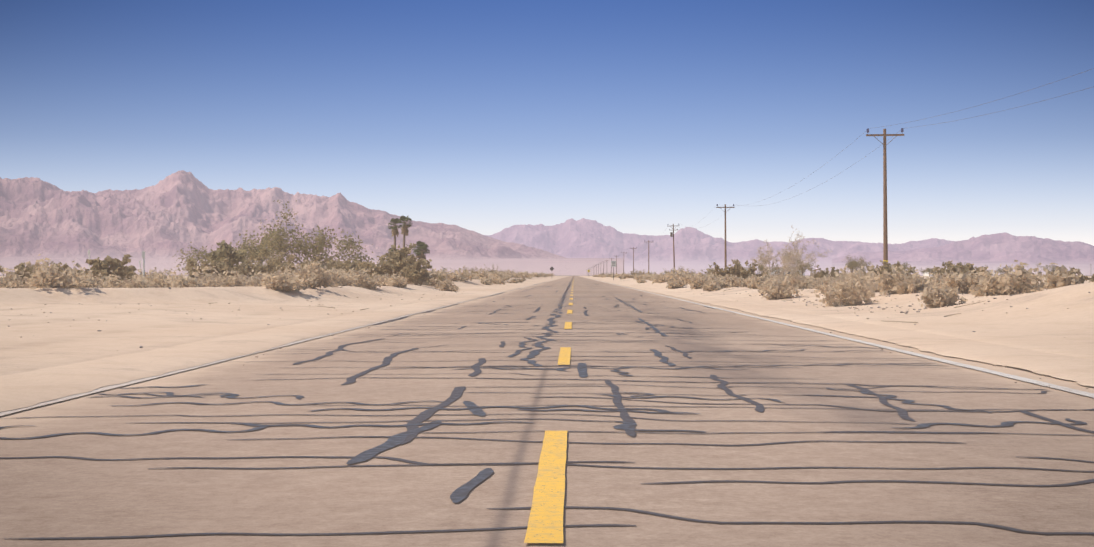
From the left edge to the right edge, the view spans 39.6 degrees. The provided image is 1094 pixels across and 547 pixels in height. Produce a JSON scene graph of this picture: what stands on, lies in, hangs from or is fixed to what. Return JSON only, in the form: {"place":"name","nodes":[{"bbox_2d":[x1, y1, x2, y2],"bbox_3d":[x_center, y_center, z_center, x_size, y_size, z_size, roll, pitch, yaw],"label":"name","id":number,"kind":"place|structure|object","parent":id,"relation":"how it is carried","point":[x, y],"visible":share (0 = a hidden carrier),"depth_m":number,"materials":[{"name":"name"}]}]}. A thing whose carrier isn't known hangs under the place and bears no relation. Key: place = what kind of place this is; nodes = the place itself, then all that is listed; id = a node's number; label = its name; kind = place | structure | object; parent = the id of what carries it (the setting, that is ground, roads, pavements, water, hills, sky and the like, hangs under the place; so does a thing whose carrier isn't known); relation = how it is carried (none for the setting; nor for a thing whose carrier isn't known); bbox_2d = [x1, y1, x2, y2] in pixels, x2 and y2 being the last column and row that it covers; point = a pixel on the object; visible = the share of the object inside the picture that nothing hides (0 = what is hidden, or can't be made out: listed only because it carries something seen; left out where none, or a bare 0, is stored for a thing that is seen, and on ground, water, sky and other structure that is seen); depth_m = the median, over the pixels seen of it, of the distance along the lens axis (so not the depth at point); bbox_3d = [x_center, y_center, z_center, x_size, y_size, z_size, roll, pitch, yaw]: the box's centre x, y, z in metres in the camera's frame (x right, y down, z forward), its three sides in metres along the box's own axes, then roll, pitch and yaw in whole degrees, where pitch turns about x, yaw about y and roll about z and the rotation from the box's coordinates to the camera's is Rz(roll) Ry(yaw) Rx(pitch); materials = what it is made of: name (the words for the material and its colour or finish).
{"place":"outdoors","nodes":[
{"label":"outdoors","id":0,"kind":"place"},
{"bbox_2d":[0,170,622,274],"bbox_3d":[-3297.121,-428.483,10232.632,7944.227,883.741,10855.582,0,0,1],"label":"mountains","id":1,"kind":"structure","parent":0,"point":[172,214],"depth_m":11389.79,"materials":[{"name":"stone"}]},
{"bbox_2d":[0,275,1093,546],"bbox_3d":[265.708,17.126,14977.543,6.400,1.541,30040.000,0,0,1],"label":"road asphalt","id":2,"kind":"structure","parent":0,"point":[52,491],"depth_m":6.10,"materials":[{"name":"grey asphalt"}]},
{"bbox_2d":[0,278,1093,538],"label":"tar crack seals","id":3,"kind":"object","parent":2,"relation":"on","point":[628,424],"visible":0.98,"depth_m":7.34,"materials":[{"name":"black asphalt"}]},
{"bbox_2d":[0,277,1093,542],"bbox_3d":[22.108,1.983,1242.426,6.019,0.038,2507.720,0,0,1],"label":"road markings","id":4,"kind":"object","parent":2,"relation":"on","point":[546,521],"visible":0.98,"depth_m":5.68,"materials":[{"name":"yellow paint"}]},
{"bbox_2d":[0,275,1093,381],"bbox_3d":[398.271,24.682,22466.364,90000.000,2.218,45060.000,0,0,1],"label":"desert ground","id":5,"kind":"structure","parent":0,"point":[1047,321],"depth_m":22.11,"materials":[{"name":"beige sand"}]},
{"bbox_2d":[0,276,567,411],"bbox_3d":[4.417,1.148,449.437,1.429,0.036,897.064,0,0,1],"label":"road shoulder","id":6,"kind":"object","parent":5,"relation":"on","point":[24,389],"depth_m":12.19},
{"bbox_2d":[385,216,429,259],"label":"palm trees","id":7,"kind":"object","parent":5,"relation":"on","point":[420,252],"visible":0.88,"depth_m":350.32,"materials":[{"name":"green plant"}]},
{"bbox_2d":[0,254,1091,307],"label":"dry shrubs","id":8,"kind":"object","parent":5,"relation":"on","point":[851,288],"visible":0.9,"depth_m":35.21,"materials":[{"name":"plant"}]},
{"bbox_2d":[0,243,1093,285],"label":"desert shrubs","id":9,"kind":"object","parent":5,"relation":"on","point":[407,265],"visible":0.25,"depth_m":65.82,"materials":[{"name":"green plant"}]},
{"bbox_2d":[8,285,1090,388],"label":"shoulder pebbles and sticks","id":10,"kind":"object","parent":5,"relation":"on","point":[710,305],"visible":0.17,"depth_m":25.40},
{"bbox_2d":[88,249,1083,278],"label":"marker and fence posts","id":11,"kind":"object","parent":5,"relation":"on","point":[143,254],"visible":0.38,"depth_m":45.12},
{"bbox_2d":[169,200,1055,275],"bbox_3d":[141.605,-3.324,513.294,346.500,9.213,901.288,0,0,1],"label":"bushes","id":12,"kind":"object","parent":5,"relation":"on","point":[271,243],"visible":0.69,"depth_m":131.40,"materials":[{"name":"green plant"}]},
{"bbox_2d":[611,261,615,279],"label":"road sign","id":13,"kind":"object","parent":5,"relation":"on","point":[613,264],"visible":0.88,"depth_m":184.77,"materials":[{"name":"metal"}]},
{"bbox_2d":[644,240,648,273],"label":"utility pole","id":14,"kind":"object","parent":5,"relation":"on","point":[648,255],"visible":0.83,"depth_m":410.40,"materials":[{"name":"brown wood"}]},
{"bbox_2d":[669,224,678,266],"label":"utility pole","id":15,"kind":"object","parent":5,"relation":"on","point":[672,233],"visible":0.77,"depth_m":305.43,"materials":[{"name":"brown wood"}]},
{"bbox_2d":[716,204,734,269],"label":"utility pole","id":16,"kind":"object","parent":5,"relation":"on","point":[725,207],"visible":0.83,"depth_m":202.50,"materials":[{"name":"brown wood"}]},
{"bbox_2d":[767,267,801,275],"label":"house","id":17,"kind":"structure","parent":5,"relation":"on","point":[770,268],"depth_m":501.04,"materials":[{"name":"white"}]},
{"bbox_2d":[749,227,830,278],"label":"bush","id":18,"kind":"object","parent":5,"relation":"on","point":[791,256],"visible":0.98,"depth_m":69.67,"materials":[{"name":"green plant"}]},
{"bbox_2d":[866,128,903,264],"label":"utility pole","id":19,"kind":"object","parent":5,"relation":"on","point":[885,237],"visible":0.85,"depth_m":98.50,"materials":[{"name":"brown wood"}]},
{"bbox_2d":[609,68,1093,261],"bbox_3d":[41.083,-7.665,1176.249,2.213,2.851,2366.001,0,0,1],"label":"power lines","id":20,"kind":"object","parent":19,"relation":"attached to","point":[925,125],"visible":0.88,"depth_m":82.47,"materials":[{"name":"metal"}]},
{"bbox_2d":[0,0,1093,245],"label":"sky","id":21,"kind":"structure","parent":0,"point":[484,117],"materials":[{"name":"blue"}]},
{"bbox_2d":[484,218,953,274],"bbox_3d":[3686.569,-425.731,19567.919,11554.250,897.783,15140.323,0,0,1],"label":"mountains","id":22,"kind":"structure","parent":0,"point":[696,250],"depth_m":22879.60,"materials":[{"name":"purple stone"}]},
{"bbox_2d":[581,276,1093,386],"bbox_3d":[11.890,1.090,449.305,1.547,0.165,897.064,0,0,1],"label":"road shoulder","id":23,"kind":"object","parent":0,"point":[1080,371],"depth_m":14.89},
{"bbox_2d":[832,232,1093,274],"bbox_3d":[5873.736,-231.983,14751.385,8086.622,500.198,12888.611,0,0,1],"label":"mountains","id":24,"kind":"structure","parent":0,"point":[993,252],"depth_m":17159.88,"materials":[{"name":"purple stone"}]}
]}

